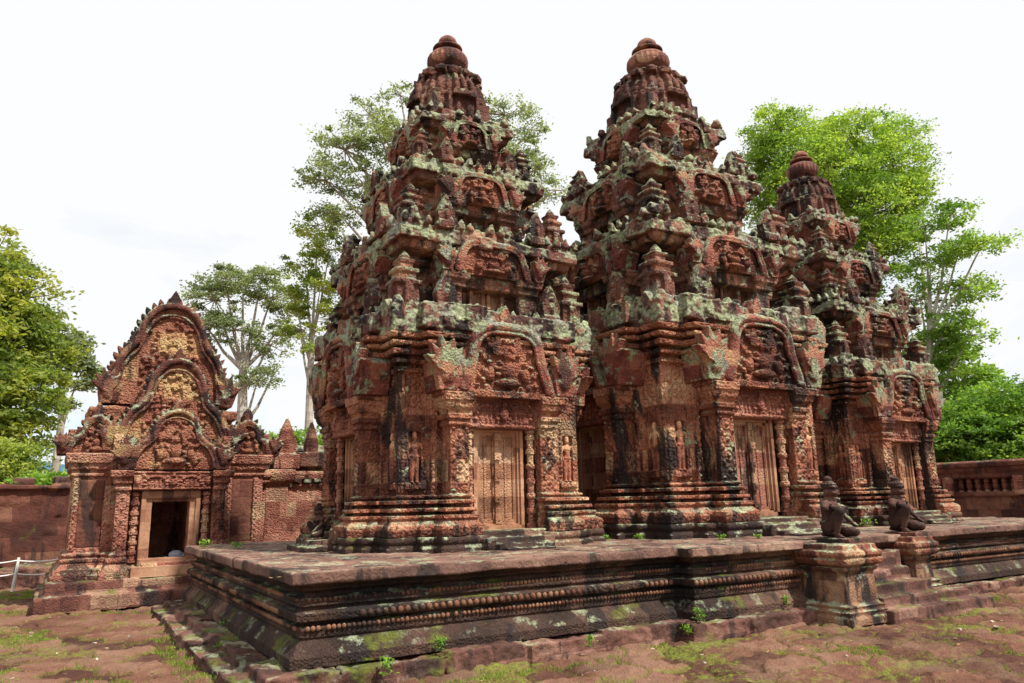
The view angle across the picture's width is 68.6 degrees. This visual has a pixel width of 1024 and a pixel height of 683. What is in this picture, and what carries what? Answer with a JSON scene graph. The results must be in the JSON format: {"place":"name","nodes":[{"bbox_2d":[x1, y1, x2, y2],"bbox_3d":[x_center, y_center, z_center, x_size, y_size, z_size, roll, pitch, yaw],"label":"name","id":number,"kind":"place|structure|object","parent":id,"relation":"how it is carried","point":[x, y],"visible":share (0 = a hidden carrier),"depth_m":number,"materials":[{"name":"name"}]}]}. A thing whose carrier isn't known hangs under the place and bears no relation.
{"place":"outdoors","nodes":[
{"label":"outdoors","id":0,"kind":"place"},
{"bbox_2d":[28,460,66,474],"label":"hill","id":1,"kind":"structure","parent":0,"point":[62,466],"depth_m":326.47,"materials":[{"name":"blue"}]},
{"bbox_2d":[0,586,1023,682],"bbox_3d":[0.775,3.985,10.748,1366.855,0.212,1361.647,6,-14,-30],"label":"ground","id":2,"kind":"structure","parent":0,"point":[934,653],"depth_m":8.04,"materials":[{"name":"brown soil"}]},
{"bbox_2d":[0,557,57,591],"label":"rope barrier","id":3,"kind":"object","parent":2,"relation":"on","point":[15,573],"visible":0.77,"depth_m":15.85,"materials":[{"name":"white paint"}]},
{"bbox_2d":[0,436,62,483],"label":"bushy tree","id":4,"kind":"object","parent":2,"relation":"on","point":[13,460],"visible":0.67,"depth_m":21.84,"materials":[{"name":"green plant"}]},
{"bbox_2d":[0,483,70,567],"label":"enclosure wall","id":5,"kind":"structure","parent":2,"relation":"on","point":[33,522],"depth_m":18.10,"materials":[{"name":"brown stone"}]},
{"bbox_2d":[0,476,70,589],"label":"rubble kerb","id":6,"kind":"structure","parent":2,"relation":"on","point":[29,581],"depth_m":16.79,"materials":[{"name":"brown stone"}]},
{"bbox_2d":[3,468,69,484],"bbox_3d":[-12.447,4.786,19.895,2.360,2.852,1.856,6,-14,-30],"label":"bushy tree","id":7,"kind":"object","parent":2,"relation":"on","point":[46,478],"visible":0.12,"depth_m":19.87,"materials":[{"name":"green plant"}]},
{"bbox_2d":[0,224,96,459],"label":"broadleaf tree","id":8,"kind":"object","parent":2,"relation":"on","point":[23,318],"visible":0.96,"depth_m":25.68,"materials":[{"name":"green plant"}]},
{"bbox_2d":[21,320,105,471],"bbox_3d":[-21.858,4.275,36.105,4.272,11.029,3.418,6,-14,-30],"label":"broadleaf tree","id":9,"kind":"object","parent":2,"relation":"on","point":[89,374],"visible":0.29,"depth_m":36.58,"materials":[{"name":"green plant"}]},
{"bbox_2d":[32,291,283,614],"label":"gate pavilion","id":10,"kind":"structure","parent":2,"relation":"on","point":[164,457],"depth_m":13.98,"materials":[{"name":"stone"}]},
{"bbox_2d":[165,550,183,556],"bbox_3d":[-6.358,4.025,14.162,0.403,0.169,0.259,6,-14,-30],"label":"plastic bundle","id":11,"kind":"object","parent":10,"relation":"in","point":[174,553],"visible":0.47,"depth_m":14.09,"materials":[{"name":"blue plastic"}]},
{"bbox_2d":[179,260,312,421],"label":"broadleaf tree","id":12,"kind":"object","parent":2,"relation":"on","point":[242,362],"visible":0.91,"depth_m":47.82,"materials":[{"name":"green plant"}]},
{"bbox_2d":[263,418,323,541],"bbox_3d":[-4.259,3.863,19.329,5.920,3.477,3.756,6,-14,-30],"label":"side shrine","id":13,"kind":"object","parent":2,"relation":"on","point":[294,490],"visible":0.29,"depth_m":17.82,"materials":[{"name":"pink stone"}]},
{"bbox_2d":[265,425,323,445],"bbox_3d":[-6.639,4.752,25.803,3.969,5.126,3.239,6,-14,-30],"label":"bushy tree","id":14,"kind":"object","parent":2,"relation":"on","point":[298,434],"visible":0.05,"depth_m":25.72,"materials":[{"name":"green plant"}]},
{"bbox_2d":[275,204,347,439],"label":"broadleaf tree","id":15,"kind":"object","parent":2,"relation":"on","point":[313,277],"visible":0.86,"depth_m":41.63,"materials":[{"name":"green plant"}]},
{"bbox_2d":[377,655,399,675],"bbox_3d":[-1.158,3.018,6.987,0.214,0.160,0.218,5,-14,-27],"label":"weed","id":16,"kind":"object","parent":2,"relation":"on","point":[386,661],"visible":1,"depth_m":6.97,"materials":[{"name":"green plant"}]},
{"bbox_2d":[291,79,571,240],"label":"broadleaf tree","id":17,"kind":"object","parent":2,"relation":"on","point":[358,141],"visible":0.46,"depth_m":42.01,"materials":[{"name":"green plant"}]},
{"bbox_2d":[10,602,1004,678],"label":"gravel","id":18,"kind":"structure","parent":2,"relation":"on","point":[960,629],"depth_m":9.08,"materials":[{"name":"brown gravel"}]},
{"bbox_2d":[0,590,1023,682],"bbox_3d":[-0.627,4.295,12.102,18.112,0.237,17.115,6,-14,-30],"label":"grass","id":19,"kind":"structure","parent":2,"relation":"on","point":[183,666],"depth_m":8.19,"materials":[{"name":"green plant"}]},
{"bbox_2d":[39,534,1022,681],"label":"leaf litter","id":20,"kind":"object","parent":2,"relation":"on","point":[649,679],"visible":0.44,"depth_m":8.05,"materials":[{"name":"brown plant"}]},
{"bbox_2d":[150,517,1023,682],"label":"stone platform","id":21,"kind":"structure","parent":2,"relation":"on","point":[327,617],"depth_m":8.61,"materials":[{"name":"brown stone"}]},
{"bbox_2d":[198,539,214,547],"bbox_3d":[-4.744,3.129,11.598,0.244,0.141,0.279,-7,-13,25],"label":"weed","id":22,"kind":"object","parent":21,"relation":"on","point":[204,541],"visible":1,"depth_m":11.58,"materials":[{"name":"green plant"}]},
{"bbox_2d":[231,542,243,548],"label":"weed","id":23,"kind":"object","parent":21,"relation":"on","point":[236,544],"visible":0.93,"depth_m":11.14,"materials":[{"name":"green plant"}]},
{"bbox_2d":[287,538,332,552],"bbox_3d":[-2.620,2.830,10.438,0.796,0.200,0.923,6,-14,-30],"label":"stone step","id":24,"kind":"object","parent":21,"relation":"on","point":[300,545],"visible":0.49,"depth_m":10.05,"materials":[{"name":"stone"}]},
{"bbox_2d":[303,503,327,540],"bbox_3d":[-2.695,2.493,10.378,0.256,0.512,0.291,-13,-16,43],"label":"guardian statue","id":25,"kind":"object","parent":24,"relation":"on","point":[317,531],"visible":0.88,"depth_m":10.34,"materials":[{"name":"stone"}]},
{"bbox_2d":[327,513,349,543],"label":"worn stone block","id":26,"kind":"structure","parent":24,"relation":"on","point":[333,535],"depth_m":10.16,"materials":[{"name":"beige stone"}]},
{"bbox_2d":[433,637,450,650],"bbox_3d":[-0.710,2.993,7.414,0.160,0.135,0.181,-10,-15,34],"label":"weed","id":27,"kind":"object","parent":21,"relation":"on","point":[441,641],"visible":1,"depth_m":7.42,"materials":[{"name":"green plant"}]},
{"bbox_2d":[299,35,605,553],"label":"temple tower","id":28,"kind":"structure","parent":21,"relation":"on","point":[450,380],"depth_m":10.72,"materials":[{"name":"red stone"}]},
{"bbox_2d":[344,437,354,509],"bbox_3d":[-2.255,2.055,11.001,0.145,1.420,0.800,6,-14,-30],"label":"false door","id":29,"kind":"structure","parent":28,"relation":"in","point":[350,443],"depth_m":11.28,"materials":[{"name":"stone"}]},
{"bbox_2d":[472,429,524,529],"bbox_3d":[-0.216,1.904,10.507,0.800,1.420,0.145,6,-14,-30],"label":"false door","id":30,"kind":"structure","parent":28,"relation":"in","point":[498,475],"depth_m":10.52,"materials":[{"name":"stone"}]},
{"bbox_2d":[691,607,706,621],"bbox_3d":[2.216,3.231,8.888,0.226,0.160,0.223,1,-12,-12],"label":"weed","id":31,"kind":"object","parent":21,"relation":"on","point":[702,614],"visible":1,"depth_m":8.87,"materials":[{"name":"green plant"}]},
{"bbox_2d":[557,38,850,539],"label":"temple tower","id":32,"kind":"structure","parent":21,"relation":"on","point":[706,364],"depth_m":12.77,"materials":[{"name":"red stone"}]},
{"bbox_2d":[576,425,606,509],"bbox_3d":[1.481,2.281,13.237,0.181,1.661,1.000,6,-14,-30],"label":"false door","id":33,"kind":"structure","parent":32,"relation":"in","point":[591,460],"depth_m":13.34,"materials":[{"name":"brown stone"}]},
{"bbox_2d":[733,419,780,516],"bbox_3d":[4.030,2.093,12.621,1.000,1.661,0.181,6,-14,-30],"label":"false door","id":34,"kind":"structure","parent":32,"relation":"in","point":[754,441],"depth_m":12.68,"materials":[{"name":"brown stone"}]},
{"bbox_2d":[782,595,790,605],"bbox_3d":[3.552,3.364,9.745,0.169,0.126,0.149,-3,-12,7],"label":"weed","id":35,"kind":"object","parent":21,"relation":"on","point":[785,598],"visible":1,"depth_m":9.74,"materials":[{"name":"green plant"}]},
{"bbox_2d":[769,151,963,526],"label":"temple tower","id":36,"kind":"structure","parent":21,"relation":"on","point":[877,403],"depth_m":15.44,"materials":[{"name":"red stone"}]},
{"bbox_2d":[891,443,918,510],"bbox_3d":[7.902,2.738,15.290,0.800,1.420,0.145,6,-14,-30],"label":"false door","id":37,"kind":"structure","parent":36,"relation":"in","point":[902,455],"depth_m":15.38,"materials":[{"name":"stone"}]},
{"bbox_2d":[860,518,877,525],"bbox_3d":[6.641,3.373,14.004,0.319,0.157,0.314,-3,-12,6],"label":"weed","id":38,"kind":"object","parent":21,"relation":"on","point":[864,521],"visible":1,"depth_m":14.02,"materials":[{"name":"green plant"}]},
{"bbox_2d":[884,536,942,586],"bbox_3d":[5.966,3.373,11.289,0.632,0.882,0.711,6,-14,-30],"label":"statue pedestal","id":39,"kind":"object","parent":21,"relation":"on","point":[916,554],"visible":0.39,"depth_m":11.07,"materials":[{"name":"beige stone"}]},
{"bbox_2d":[880,476,927,536],"bbox_3d":[5.968,2.527,11.513,0.457,0.914,0.527,8,-15,-38],"label":"guardian statue","id":40,"kind":"object","parent":39,"relation":"on","point":[901,523],"visible":0.91,"depth_m":11.41,"materials":[{"name":"stone"}]},
{"bbox_2d":[584,634,597,647],"bbox_3d":[0.848,3.236,8.097,0.166,0.125,0.169,-9,-14,33],"label":"weed","id":41,"kind":"object","parent":2,"relation":"on","point":[589,637],"visible":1,"depth_m":8.10,"materials":[{"name":"green plant"}]},
{"bbox_2d":[680,623,693,633],"bbox_3d":[2.002,3.287,8.571,0.132,0.115,0.151,6,-14,-30],"label":"weed","id":42,"kind":"object","parent":2,"relation":"on","point":[686,627],"visible":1,"depth_m":8.57,"materials":[{"name":"green plant"}]},
{"bbox_2d":[721,97,953,304],"bbox_3d":[15.641,-1.977,35.397,8.341,21.485,9.602,6,-14,-30],"label":"broadleaf tree","id":43,"kind":"object","parent":2,"relation":"on","point":[863,190],"visible":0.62,"depth_m":34.85,"materials":[{"name":"green plant"}]},
{"bbox_2d":[788,542,888,627],"bbox_3d":[4.298,3.220,10.077,0.834,1.012,1.082,6,-14,-30],"label":"statue pedestal","id":44,"kind":"object","parent":2,"relation":"on","point":[837,584],"visible":0.78,"depth_m":9.72,"materials":[{"name":"beige stone"}]},
{"bbox_2d":[811,476,862,543],"bbox_3d":[4.450,2.318,10.369,0.457,0.913,0.530,10,-16,-42],"label":"guardian statue","id":45,"kind":"object","parent":44,"relation":"on","point":[834,529],"visible":0.95,"depth_m":10.26,"materials":[{"name":"stone"}]},
{"bbox_2d":[877,109,1023,401],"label":"broadleaf tree","id":46,"kind":"object","parent":2,"relation":"on","point":[946,257],"visible":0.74,"depth_m":29.87,"materials":[{"name":"green plant"}]},
{"bbox_2d":[908,320,1013,399],"bbox_3d":[17.989,3.339,29.982,3.916,8.628,3.346,-6,-13,20],"label":"broadleaf tree","id":47,"kind":"object","parent":2,"relation":"on","point":[981,375],"visible":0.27,"depth_m":29.56,"materials":[{"name":"green plant"}]},
{"bbox_2d":[933,373,1023,462],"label":"bushy tree","id":48,"kind":"object","parent":2,"relation":"on","point":[975,426],"visible":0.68,"depth_m":24.06,"materials":[{"name":"green plant"}]},
{"bbox_2d":[936,458,1023,517],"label":"balustered wall","id":49,"kind":"structure","parent":2,"relation":"on","point":[990,488],"depth_m":21.09,"materials":[{"name":"orange stone"}]},
{"bbox_2d":[0,0,1023,463],"label":"sky","id":50,"kind":"structure","parent":0,"point":[145,145],"materials":[{"name":"white"}]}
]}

